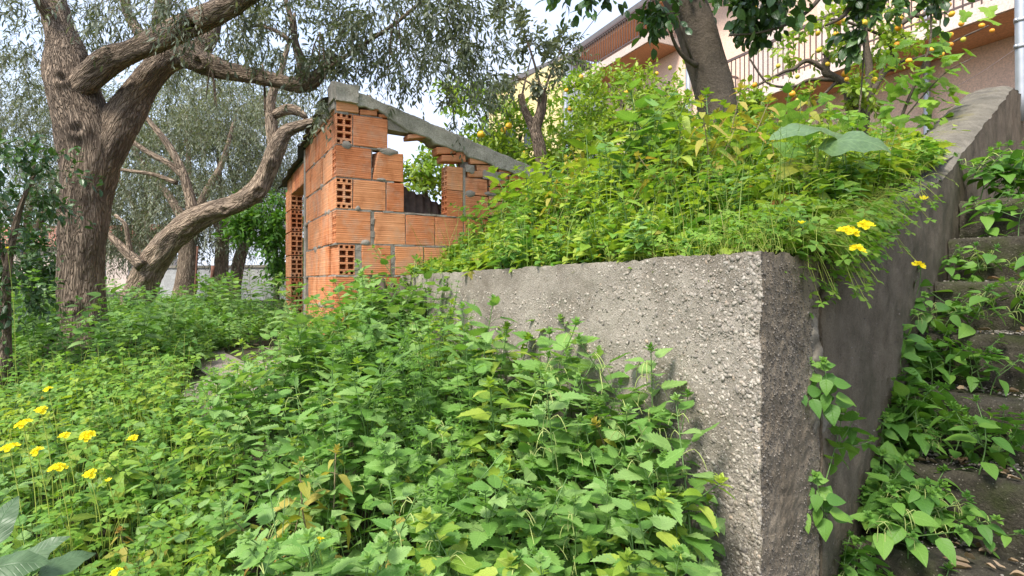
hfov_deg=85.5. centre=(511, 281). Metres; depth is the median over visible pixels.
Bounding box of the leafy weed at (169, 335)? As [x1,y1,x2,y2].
[151,334,173,352]
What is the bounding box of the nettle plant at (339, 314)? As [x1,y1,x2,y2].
[303,303,357,411]
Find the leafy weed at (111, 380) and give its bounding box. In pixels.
[91,370,125,415]
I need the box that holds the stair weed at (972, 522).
[955,497,1023,557]
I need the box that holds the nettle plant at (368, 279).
[347,270,383,310]
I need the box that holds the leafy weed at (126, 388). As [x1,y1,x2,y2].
[112,386,156,442]
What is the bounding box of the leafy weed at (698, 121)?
[662,87,739,180]
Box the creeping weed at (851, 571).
[837,535,873,575]
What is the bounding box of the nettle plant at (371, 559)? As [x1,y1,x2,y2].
[277,527,411,575]
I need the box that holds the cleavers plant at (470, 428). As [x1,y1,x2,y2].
[449,369,497,549]
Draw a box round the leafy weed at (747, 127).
[739,125,779,170]
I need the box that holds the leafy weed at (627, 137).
[608,124,652,167]
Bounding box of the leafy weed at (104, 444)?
[98,443,150,498]
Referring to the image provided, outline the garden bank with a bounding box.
[263,157,951,314]
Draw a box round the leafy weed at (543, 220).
[539,214,563,247]
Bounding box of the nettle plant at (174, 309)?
[158,286,192,347]
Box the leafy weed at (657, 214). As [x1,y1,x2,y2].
[647,204,670,237]
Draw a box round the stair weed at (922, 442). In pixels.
[877,391,966,460]
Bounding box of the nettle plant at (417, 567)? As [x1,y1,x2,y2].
[404,516,466,575]
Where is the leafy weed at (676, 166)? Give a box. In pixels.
[663,151,697,187]
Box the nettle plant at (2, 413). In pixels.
[0,409,20,436]
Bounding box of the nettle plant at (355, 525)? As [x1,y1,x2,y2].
[298,438,385,555]
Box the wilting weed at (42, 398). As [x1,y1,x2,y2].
[17,396,48,431]
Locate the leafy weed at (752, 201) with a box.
[727,175,762,202]
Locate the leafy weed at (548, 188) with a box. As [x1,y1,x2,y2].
[523,156,565,205]
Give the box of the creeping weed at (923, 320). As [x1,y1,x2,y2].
[909,291,968,333]
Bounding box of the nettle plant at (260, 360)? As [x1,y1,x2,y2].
[246,348,274,405]
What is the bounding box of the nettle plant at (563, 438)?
[504,372,605,523]
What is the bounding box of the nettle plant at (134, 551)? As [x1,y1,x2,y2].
[101,527,157,575]
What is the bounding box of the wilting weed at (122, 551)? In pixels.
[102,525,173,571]
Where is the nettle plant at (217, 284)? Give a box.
[205,276,230,315]
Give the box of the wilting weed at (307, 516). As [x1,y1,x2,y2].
[216,474,312,575]
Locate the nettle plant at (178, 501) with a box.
[161,485,248,565]
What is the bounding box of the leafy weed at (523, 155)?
[504,153,562,232]
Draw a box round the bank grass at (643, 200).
[403,59,947,268]
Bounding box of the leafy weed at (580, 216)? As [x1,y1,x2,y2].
[561,193,597,240]
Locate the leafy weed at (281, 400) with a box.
[262,397,322,531]
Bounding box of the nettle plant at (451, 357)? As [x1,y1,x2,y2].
[435,350,513,452]
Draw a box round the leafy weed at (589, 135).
[560,127,617,197]
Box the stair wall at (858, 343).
[801,86,1023,575]
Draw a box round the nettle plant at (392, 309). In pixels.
[340,278,410,354]
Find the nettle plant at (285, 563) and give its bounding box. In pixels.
[237,527,405,575]
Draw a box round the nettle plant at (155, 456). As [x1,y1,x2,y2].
[125,434,188,524]
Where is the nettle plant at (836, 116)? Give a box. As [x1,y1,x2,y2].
[819,104,865,132]
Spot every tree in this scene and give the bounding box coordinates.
[0,0,524,344]
[0,26,173,295]
[0,129,104,406]
[1,114,303,277]
[44,50,311,298]
[104,34,371,308]
[145,78,303,299]
[200,131,304,298]
[402,122,469,203]
[423,75,595,186]
[482,0,600,184]
[529,57,758,186]
[535,0,974,127]
[735,0,994,140]
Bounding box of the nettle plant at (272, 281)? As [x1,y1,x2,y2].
[252,273,278,307]
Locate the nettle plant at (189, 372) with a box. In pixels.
[160,357,190,395]
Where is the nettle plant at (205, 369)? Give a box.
[203,366,254,427]
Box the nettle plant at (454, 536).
[411,508,538,575]
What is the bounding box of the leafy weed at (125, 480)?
[88,440,161,532]
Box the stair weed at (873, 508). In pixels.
[855,485,921,542]
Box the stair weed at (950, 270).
[939,244,971,281]
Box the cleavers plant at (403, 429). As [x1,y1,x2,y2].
[380,395,450,545]
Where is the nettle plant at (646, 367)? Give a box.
[564,333,688,546]
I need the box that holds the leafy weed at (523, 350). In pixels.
[467,321,539,469]
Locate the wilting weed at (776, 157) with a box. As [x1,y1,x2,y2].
[760,140,810,177]
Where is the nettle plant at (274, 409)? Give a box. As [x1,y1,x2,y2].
[250,403,359,553]
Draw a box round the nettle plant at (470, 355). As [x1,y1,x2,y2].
[437,324,511,456]
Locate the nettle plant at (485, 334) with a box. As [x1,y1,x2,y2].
[439,294,520,457]
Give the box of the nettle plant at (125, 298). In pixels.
[107,278,145,314]
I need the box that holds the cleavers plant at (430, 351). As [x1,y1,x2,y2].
[394,312,442,464]
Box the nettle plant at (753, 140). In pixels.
[706,127,774,170]
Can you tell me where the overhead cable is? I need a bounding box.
[496,10,601,129]
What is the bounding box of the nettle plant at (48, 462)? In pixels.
[8,445,73,535]
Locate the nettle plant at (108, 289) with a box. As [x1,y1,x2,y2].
[107,281,122,310]
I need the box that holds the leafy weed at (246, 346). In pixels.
[224,338,278,423]
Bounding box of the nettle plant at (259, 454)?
[226,437,291,565]
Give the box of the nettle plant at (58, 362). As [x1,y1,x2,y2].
[43,358,76,399]
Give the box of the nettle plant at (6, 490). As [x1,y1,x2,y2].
[0,461,38,543]
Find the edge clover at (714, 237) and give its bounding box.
[595,223,796,261]
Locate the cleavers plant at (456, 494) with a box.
[443,436,481,575]
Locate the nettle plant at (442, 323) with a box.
[438,319,526,443]
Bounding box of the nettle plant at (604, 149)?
[588,132,641,206]
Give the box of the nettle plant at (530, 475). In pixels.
[517,434,638,542]
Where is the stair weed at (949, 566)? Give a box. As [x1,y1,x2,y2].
[938,561,958,575]
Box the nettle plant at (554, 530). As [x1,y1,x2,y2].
[516,502,565,573]
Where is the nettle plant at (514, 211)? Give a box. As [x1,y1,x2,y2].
[505,201,535,242]
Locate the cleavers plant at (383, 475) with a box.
[369,428,409,546]
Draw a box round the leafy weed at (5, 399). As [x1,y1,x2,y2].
[0,384,26,416]
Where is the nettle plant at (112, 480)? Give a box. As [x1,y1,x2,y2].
[89,458,142,543]
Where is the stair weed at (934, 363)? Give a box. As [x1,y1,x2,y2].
[910,350,963,388]
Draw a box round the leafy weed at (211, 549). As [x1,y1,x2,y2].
[181,527,235,570]
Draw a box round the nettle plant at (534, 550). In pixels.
[496,546,548,570]
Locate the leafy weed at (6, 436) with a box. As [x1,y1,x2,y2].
[1,434,15,466]
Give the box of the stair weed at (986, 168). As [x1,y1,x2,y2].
[966,147,1023,193]
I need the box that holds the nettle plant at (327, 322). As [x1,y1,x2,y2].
[319,312,360,391]
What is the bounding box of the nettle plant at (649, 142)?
[626,134,679,204]
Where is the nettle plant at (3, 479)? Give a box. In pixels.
[0,473,7,495]
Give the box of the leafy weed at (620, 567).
[580,535,649,575]
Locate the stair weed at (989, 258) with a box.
[959,241,1021,281]
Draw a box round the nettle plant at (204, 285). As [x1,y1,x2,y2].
[198,280,223,309]
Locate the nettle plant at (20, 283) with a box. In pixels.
[11,268,39,322]
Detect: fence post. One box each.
[194,246,198,294]
[209,265,214,296]
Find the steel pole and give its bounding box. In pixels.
[1013,0,1023,121]
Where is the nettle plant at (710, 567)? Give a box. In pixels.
[665,544,719,575]
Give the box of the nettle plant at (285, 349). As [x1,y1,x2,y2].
[248,321,312,416]
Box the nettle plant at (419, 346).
[391,311,460,447]
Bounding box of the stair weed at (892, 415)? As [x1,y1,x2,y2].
[886,398,918,451]
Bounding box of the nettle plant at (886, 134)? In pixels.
[880,129,903,148]
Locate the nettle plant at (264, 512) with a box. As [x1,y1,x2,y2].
[226,470,326,575]
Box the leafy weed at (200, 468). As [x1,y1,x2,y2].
[175,419,245,495]
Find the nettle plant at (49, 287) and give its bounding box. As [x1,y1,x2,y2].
[12,277,55,328]
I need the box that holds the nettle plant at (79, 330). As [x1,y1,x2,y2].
[63,298,119,364]
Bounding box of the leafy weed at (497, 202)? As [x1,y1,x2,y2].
[487,188,515,216]
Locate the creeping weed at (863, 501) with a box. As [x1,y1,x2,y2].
[822,460,898,524]
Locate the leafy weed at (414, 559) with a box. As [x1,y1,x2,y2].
[358,541,427,575]
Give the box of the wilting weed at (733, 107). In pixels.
[718,81,778,172]
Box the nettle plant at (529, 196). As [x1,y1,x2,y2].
[506,195,539,229]
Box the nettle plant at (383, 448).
[364,442,471,532]
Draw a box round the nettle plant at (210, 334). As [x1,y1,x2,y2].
[204,327,215,345]
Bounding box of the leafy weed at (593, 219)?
[571,186,620,261]
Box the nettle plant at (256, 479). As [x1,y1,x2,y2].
[236,429,297,533]
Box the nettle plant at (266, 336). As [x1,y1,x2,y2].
[259,325,299,362]
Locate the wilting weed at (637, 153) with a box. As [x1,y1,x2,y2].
[633,150,688,211]
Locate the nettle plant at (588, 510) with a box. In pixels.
[568,422,644,568]
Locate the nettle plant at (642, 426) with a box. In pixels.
[581,393,683,553]
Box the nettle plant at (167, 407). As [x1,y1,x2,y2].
[153,388,191,430]
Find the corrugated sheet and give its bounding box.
[368,187,440,326]
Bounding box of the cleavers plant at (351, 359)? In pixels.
[341,327,384,396]
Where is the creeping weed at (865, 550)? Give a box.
[833,530,889,575]
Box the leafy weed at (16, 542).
[4,525,28,549]
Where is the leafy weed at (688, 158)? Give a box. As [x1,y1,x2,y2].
[650,116,731,221]
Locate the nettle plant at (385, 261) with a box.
[366,244,426,352]
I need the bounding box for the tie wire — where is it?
[927,48,1016,99]
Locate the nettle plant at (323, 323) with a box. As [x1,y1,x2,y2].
[286,321,332,371]
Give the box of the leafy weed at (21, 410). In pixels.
[0,408,61,459]
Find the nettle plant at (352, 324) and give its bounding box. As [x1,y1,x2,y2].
[342,314,364,400]
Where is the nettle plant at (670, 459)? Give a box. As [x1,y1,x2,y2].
[616,392,725,575]
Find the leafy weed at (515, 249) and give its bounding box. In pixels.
[493,224,528,265]
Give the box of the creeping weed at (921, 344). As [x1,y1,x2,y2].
[902,324,933,372]
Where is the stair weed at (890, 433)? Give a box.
[876,411,904,460]
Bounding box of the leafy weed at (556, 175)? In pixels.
[537,160,585,240]
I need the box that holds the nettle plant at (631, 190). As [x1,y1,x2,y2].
[624,175,652,219]
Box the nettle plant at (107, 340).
[79,315,131,369]
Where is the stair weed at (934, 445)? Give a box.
[903,418,952,457]
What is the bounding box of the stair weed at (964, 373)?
[916,329,970,387]
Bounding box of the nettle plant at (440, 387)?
[392,361,457,455]
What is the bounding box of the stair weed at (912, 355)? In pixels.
[897,332,927,385]
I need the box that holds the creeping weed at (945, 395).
[891,379,969,439]
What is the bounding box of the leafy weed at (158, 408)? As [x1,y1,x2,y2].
[140,390,185,446]
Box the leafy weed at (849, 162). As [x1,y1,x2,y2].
[829,132,879,190]
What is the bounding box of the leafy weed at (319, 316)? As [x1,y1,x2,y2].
[314,301,345,340]
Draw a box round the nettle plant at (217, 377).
[204,357,243,408]
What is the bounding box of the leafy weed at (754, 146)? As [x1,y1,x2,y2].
[734,118,801,179]
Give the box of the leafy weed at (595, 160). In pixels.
[581,147,635,212]
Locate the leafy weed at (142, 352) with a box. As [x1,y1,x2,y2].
[133,345,150,364]
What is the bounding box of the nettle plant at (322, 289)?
[321,287,357,329]
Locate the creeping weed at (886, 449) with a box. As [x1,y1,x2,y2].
[861,441,911,512]
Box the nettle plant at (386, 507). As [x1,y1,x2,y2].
[370,442,512,575]
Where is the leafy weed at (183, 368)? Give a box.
[157,359,184,384]
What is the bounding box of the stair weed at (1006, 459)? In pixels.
[974,424,1018,462]
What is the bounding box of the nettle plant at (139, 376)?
[125,361,169,412]
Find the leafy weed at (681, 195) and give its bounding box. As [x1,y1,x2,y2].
[667,186,708,220]
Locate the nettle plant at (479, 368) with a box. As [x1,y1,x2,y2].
[440,334,508,457]
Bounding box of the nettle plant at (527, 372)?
[498,351,570,485]
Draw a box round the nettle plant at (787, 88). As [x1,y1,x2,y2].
[753,81,799,126]
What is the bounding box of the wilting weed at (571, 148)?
[563,146,582,177]
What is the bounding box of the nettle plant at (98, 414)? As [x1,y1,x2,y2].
[74,393,117,456]
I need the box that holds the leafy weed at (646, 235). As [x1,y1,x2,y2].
[613,203,674,262]
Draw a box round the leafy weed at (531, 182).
[509,179,542,212]
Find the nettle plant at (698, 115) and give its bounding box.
[684,112,744,139]
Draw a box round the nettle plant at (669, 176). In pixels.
[642,143,689,210]
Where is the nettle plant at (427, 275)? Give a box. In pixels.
[392,259,435,341]
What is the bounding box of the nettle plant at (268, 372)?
[233,345,285,435]
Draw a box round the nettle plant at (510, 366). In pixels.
[479,319,545,402]
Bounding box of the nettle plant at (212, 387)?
[193,367,224,408]
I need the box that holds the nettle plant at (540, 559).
[516,546,607,575]
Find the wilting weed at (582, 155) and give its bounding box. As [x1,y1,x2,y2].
[576,138,588,200]
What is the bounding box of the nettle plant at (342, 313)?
[332,302,355,332]
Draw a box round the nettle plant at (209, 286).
[195,274,224,306]
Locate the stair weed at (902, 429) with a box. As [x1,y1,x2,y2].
[887,385,934,453]
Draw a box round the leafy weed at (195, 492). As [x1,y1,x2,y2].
[170,478,215,555]
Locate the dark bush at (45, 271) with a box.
[0,218,56,340]
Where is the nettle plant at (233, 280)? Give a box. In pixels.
[208,272,240,305]
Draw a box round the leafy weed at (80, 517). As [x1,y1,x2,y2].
[33,491,103,571]
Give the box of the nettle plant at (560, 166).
[543,162,563,192]
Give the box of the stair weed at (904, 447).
[887,399,937,449]
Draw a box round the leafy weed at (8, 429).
[0,410,39,486]
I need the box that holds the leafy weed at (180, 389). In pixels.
[169,384,196,446]
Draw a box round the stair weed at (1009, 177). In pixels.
[959,141,1023,198]
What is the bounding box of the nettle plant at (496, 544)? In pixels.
[474,466,587,569]
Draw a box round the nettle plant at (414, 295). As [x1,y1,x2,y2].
[387,285,421,325]
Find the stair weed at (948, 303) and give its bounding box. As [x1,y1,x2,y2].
[927,277,1001,328]
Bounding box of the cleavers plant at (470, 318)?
[449,300,475,395]
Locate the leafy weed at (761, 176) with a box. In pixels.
[753,143,807,194]
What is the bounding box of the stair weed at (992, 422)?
[949,407,996,461]
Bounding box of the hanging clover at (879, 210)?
[784,172,958,318]
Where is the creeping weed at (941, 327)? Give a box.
[926,320,982,382]
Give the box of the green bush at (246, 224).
[211,187,303,299]
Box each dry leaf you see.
[914,456,925,460]
[951,561,972,567]
[956,555,969,562]
[964,552,975,558]
[978,327,991,331]
[1007,474,1022,480]
[1009,387,1018,391]
[1010,570,1023,575]
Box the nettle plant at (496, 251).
[491,244,503,258]
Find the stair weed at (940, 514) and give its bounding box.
[861,480,944,533]
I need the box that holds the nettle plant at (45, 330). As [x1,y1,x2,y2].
[12,301,70,365]
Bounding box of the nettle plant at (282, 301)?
[269,279,298,304]
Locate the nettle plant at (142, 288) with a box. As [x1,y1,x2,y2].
[134,286,153,305]
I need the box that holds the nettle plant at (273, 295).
[257,281,280,308]
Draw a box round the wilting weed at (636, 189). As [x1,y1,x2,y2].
[616,168,653,219]
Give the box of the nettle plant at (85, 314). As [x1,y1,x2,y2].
[65,276,128,340]
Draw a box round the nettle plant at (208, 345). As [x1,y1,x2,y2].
[196,339,212,364]
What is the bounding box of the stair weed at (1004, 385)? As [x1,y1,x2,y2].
[979,348,1023,395]
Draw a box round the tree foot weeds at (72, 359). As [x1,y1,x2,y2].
[0,300,217,433]
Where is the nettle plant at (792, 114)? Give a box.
[759,94,824,142]
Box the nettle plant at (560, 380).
[493,348,576,453]
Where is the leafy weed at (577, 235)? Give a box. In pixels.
[573,224,605,259]
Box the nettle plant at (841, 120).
[827,110,869,131]
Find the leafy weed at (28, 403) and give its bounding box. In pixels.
[0,393,36,455]
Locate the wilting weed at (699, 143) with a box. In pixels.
[681,94,743,191]
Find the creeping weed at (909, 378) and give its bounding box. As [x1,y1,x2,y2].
[895,369,934,421]
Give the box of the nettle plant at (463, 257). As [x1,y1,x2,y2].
[461,244,470,265]
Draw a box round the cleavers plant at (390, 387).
[381,350,401,441]
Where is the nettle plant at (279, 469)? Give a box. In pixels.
[263,422,344,528]
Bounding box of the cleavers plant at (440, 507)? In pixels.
[414,475,450,572]
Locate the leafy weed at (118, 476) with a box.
[89,449,169,533]
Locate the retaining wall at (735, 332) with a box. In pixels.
[401,250,819,575]
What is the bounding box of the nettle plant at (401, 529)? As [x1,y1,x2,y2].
[294,484,431,575]
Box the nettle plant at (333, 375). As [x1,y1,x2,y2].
[305,347,419,450]
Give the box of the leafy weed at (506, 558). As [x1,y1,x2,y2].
[389,506,550,575]
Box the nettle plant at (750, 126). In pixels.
[735,114,768,143]
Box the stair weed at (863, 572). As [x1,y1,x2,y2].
[839,551,876,575]
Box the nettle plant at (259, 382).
[216,363,285,483]
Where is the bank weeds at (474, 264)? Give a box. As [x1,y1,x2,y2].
[405,121,970,283]
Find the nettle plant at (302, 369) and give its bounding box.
[278,326,316,407]
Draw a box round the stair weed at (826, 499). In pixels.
[804,470,852,541]
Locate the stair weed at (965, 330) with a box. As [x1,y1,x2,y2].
[949,283,1023,338]
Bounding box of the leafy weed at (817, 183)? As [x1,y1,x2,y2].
[791,157,841,212]
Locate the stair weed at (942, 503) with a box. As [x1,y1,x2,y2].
[885,478,957,544]
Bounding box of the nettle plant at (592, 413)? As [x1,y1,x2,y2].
[563,367,623,563]
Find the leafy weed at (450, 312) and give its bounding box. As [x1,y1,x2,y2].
[412,309,464,413]
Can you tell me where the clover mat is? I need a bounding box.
[664,139,957,254]
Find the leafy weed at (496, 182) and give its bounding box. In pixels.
[485,163,552,234]
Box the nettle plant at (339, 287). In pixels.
[306,279,358,331]
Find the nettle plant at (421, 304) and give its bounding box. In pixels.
[405,277,430,331]
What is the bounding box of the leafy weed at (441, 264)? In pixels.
[438,259,446,271]
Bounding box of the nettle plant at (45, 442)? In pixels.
[28,412,89,491]
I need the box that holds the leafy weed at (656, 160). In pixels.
[641,150,687,213]
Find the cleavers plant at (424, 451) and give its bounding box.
[388,411,445,541]
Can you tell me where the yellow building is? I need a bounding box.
[487,52,602,157]
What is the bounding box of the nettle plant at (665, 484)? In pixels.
[635,448,709,575]
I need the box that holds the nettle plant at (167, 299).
[153,285,187,318]
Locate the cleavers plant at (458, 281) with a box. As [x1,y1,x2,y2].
[439,280,461,392]
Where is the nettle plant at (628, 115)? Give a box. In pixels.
[597,79,686,199]
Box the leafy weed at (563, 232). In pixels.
[543,212,575,264]
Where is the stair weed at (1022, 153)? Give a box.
[1013,141,1023,167]
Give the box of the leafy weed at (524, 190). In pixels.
[510,179,543,209]
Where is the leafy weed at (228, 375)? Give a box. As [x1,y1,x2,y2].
[208,360,255,407]
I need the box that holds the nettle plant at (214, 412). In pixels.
[180,356,270,502]
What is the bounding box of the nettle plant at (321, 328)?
[303,320,327,355]
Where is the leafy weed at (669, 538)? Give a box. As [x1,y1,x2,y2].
[600,472,734,575]
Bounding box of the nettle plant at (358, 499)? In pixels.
[288,448,376,558]
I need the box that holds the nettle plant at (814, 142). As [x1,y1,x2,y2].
[788,124,825,182]
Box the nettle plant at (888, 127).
[871,125,897,197]
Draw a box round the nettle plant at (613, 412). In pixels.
[568,378,633,559]
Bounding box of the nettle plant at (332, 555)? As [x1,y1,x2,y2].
[234,526,337,575]
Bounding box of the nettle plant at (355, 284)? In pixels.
[341,280,391,363]
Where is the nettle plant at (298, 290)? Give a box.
[266,272,319,345]
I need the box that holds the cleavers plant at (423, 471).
[403,409,452,571]
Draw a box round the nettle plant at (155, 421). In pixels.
[124,402,171,456]
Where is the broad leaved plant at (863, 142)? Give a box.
[768,123,890,204]
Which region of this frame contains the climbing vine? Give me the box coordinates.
[817,3,1000,138]
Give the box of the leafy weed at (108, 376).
[72,357,120,409]
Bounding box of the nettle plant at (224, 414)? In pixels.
[191,373,251,467]
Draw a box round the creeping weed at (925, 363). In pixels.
[906,346,943,385]
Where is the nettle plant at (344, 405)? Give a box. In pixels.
[315,378,364,464]
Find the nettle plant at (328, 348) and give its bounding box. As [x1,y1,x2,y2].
[299,335,359,415]
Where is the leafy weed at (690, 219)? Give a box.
[682,204,700,229]
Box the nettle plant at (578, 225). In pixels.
[568,220,585,237]
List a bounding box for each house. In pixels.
[1,224,176,290]
[571,0,1014,153]
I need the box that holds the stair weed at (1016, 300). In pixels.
[986,276,1023,316]
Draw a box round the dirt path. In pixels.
[180,343,320,429]
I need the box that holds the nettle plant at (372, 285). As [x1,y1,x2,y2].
[344,270,399,373]
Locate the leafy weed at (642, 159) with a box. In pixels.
[609,123,678,172]
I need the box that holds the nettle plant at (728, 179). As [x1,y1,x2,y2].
[709,161,753,221]
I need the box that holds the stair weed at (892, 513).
[868,496,928,553]
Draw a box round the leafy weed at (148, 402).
[133,376,182,418]
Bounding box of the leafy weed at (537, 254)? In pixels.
[530,240,549,265]
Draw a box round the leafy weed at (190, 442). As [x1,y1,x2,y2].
[168,405,199,463]
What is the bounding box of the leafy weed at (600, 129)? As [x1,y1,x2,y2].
[582,126,624,158]
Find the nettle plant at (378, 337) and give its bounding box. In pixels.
[345,301,390,364]
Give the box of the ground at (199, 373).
[0,291,638,575]
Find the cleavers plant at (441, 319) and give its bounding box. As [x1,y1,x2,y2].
[429,298,461,354]
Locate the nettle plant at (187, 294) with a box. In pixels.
[176,283,197,303]
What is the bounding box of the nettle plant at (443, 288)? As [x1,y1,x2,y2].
[409,267,450,341]
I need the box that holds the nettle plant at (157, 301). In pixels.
[140,289,179,333]
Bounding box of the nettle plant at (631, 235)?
[624,207,655,258]
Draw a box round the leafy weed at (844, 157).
[830,131,860,165]
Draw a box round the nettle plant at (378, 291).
[368,290,405,345]
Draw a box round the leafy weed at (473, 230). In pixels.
[464,220,487,247]
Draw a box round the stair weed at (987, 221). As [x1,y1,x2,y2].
[957,184,1023,236]
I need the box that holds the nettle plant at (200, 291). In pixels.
[192,281,212,309]
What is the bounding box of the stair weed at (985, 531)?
[927,482,1003,546]
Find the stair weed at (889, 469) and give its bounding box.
[865,452,918,496]
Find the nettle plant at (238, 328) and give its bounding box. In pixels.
[232,318,250,348]
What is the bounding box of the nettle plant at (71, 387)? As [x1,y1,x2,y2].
[57,368,87,418]
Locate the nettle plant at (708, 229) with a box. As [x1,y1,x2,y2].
[700,226,715,233]
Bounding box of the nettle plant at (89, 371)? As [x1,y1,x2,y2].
[80,362,100,384]
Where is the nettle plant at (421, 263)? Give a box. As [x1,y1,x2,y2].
[416,258,427,271]
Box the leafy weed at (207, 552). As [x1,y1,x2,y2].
[182,536,231,575]
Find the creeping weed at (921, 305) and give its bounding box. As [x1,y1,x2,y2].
[913,265,935,332]
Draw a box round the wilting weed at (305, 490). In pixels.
[273,443,353,565]
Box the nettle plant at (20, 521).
[0,511,52,575]
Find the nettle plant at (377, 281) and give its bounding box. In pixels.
[340,258,389,321]
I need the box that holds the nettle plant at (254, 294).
[233,269,260,316]
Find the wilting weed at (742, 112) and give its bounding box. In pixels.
[737,110,769,153]
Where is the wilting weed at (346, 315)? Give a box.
[327,312,349,354]
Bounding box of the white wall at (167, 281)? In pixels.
[160,265,303,299]
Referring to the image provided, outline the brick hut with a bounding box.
[278,81,542,348]
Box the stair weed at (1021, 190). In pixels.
[1012,161,1023,196]
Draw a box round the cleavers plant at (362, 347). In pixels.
[346,323,387,406]
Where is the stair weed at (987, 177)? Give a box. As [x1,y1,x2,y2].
[954,140,1023,201]
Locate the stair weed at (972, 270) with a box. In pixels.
[955,249,993,280]
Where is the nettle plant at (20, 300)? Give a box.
[11,298,47,359]
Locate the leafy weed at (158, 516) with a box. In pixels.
[142,496,201,574]
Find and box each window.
[508,127,530,146]
[749,1,788,89]
[817,0,868,63]
[948,0,989,13]
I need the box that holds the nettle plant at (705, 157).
[701,155,745,200]
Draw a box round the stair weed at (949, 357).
[905,345,965,389]
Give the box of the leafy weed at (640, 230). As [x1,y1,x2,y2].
[613,202,644,234]
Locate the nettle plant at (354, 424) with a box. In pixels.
[331,371,406,542]
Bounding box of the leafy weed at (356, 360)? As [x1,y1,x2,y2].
[321,356,397,492]
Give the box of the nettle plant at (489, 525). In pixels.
[445,463,550,567]
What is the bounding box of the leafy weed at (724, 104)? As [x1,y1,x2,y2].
[698,99,743,133]
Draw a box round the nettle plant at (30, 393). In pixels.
[8,374,48,415]
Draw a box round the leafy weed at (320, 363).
[291,315,351,415]
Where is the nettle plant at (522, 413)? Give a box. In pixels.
[507,345,611,449]
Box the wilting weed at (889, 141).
[864,126,902,182]
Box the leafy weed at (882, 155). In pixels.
[854,121,903,190]
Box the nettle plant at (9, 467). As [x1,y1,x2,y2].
[0,444,14,473]
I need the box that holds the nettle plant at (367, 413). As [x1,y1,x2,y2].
[328,327,421,527]
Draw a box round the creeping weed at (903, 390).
[877,380,959,459]
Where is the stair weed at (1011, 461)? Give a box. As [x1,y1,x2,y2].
[976,424,1021,464]
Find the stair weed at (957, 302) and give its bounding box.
[930,294,984,330]
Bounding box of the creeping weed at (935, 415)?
[911,400,956,437]
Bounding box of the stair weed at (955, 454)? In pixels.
[930,410,976,465]
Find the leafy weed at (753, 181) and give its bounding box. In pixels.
[745,168,774,194]
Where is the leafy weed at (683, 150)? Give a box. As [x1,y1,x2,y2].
[652,121,728,190]
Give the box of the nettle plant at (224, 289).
[209,281,241,308]
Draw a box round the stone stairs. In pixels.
[854,197,1023,575]
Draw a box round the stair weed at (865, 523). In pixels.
[854,505,886,540]
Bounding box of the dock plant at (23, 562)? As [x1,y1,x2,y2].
[0,496,95,575]
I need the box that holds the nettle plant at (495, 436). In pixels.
[484,372,588,497]
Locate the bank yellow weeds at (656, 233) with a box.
[427,149,925,269]
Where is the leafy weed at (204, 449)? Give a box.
[179,417,232,493]
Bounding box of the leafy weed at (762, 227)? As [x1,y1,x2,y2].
[749,215,775,249]
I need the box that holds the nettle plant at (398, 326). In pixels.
[377,314,433,410]
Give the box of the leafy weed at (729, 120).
[704,111,748,154]
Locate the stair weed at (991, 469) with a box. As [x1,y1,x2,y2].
[931,394,1015,479]
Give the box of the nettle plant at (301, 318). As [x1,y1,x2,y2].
[269,297,322,433]
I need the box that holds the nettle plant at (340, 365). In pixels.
[328,322,395,455]
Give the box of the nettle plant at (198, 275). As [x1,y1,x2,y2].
[189,272,219,309]
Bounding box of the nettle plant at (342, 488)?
[296,410,363,531]
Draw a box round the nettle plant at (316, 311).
[303,297,329,324]
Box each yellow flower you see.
[0,442,23,545]
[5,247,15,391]
[13,418,37,540]
[29,446,51,558]
[33,406,53,529]
[42,386,58,481]
[47,463,71,549]
[58,432,76,522]
[79,430,99,549]
[82,468,103,567]
[105,478,121,545]
[109,567,122,575]
[127,434,142,485]
[313,536,323,564]
[817,220,875,240]
[819,243,866,252]
[822,226,859,236]
[891,232,925,268]
[920,181,928,199]
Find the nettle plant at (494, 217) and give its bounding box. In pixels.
[479,180,515,233]
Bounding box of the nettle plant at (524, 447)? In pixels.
[498,413,603,552]
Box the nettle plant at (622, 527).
[590,483,709,575]
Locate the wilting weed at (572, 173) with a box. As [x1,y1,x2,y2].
[561,154,587,201]
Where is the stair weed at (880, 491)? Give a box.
[871,481,926,524]
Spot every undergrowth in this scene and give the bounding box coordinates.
[0,280,725,575]
[0,292,319,563]
[12,293,314,347]
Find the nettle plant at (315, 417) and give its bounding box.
[268,371,348,534]
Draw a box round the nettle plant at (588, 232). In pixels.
[576,219,592,255]
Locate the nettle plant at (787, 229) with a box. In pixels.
[776,206,801,230]
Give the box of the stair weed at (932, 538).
[916,508,949,542]
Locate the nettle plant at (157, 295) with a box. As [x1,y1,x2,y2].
[146,282,173,306]
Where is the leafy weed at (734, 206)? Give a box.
[728,205,749,219]
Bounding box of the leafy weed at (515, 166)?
[504,165,548,202]
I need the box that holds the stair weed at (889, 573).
[865,571,895,575]
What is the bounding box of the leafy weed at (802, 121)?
[770,118,812,164]
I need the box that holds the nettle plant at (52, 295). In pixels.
[41,287,55,311]
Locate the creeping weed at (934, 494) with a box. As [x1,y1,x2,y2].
[862,454,943,513]
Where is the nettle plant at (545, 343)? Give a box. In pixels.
[509,316,599,444]
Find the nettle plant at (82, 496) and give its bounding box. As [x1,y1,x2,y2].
[57,472,109,567]
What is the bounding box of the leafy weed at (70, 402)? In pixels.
[40,399,85,464]
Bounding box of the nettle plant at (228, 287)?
[219,273,243,301]
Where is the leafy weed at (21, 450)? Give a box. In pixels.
[0,425,52,530]
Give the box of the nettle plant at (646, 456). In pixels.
[582,398,662,548]
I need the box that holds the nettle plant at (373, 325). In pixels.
[315,309,384,376]
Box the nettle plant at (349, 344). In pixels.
[334,333,367,440]
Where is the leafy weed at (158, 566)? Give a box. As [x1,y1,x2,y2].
[105,550,171,575]
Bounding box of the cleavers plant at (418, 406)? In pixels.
[408,358,435,466]
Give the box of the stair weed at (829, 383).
[801,356,855,425]

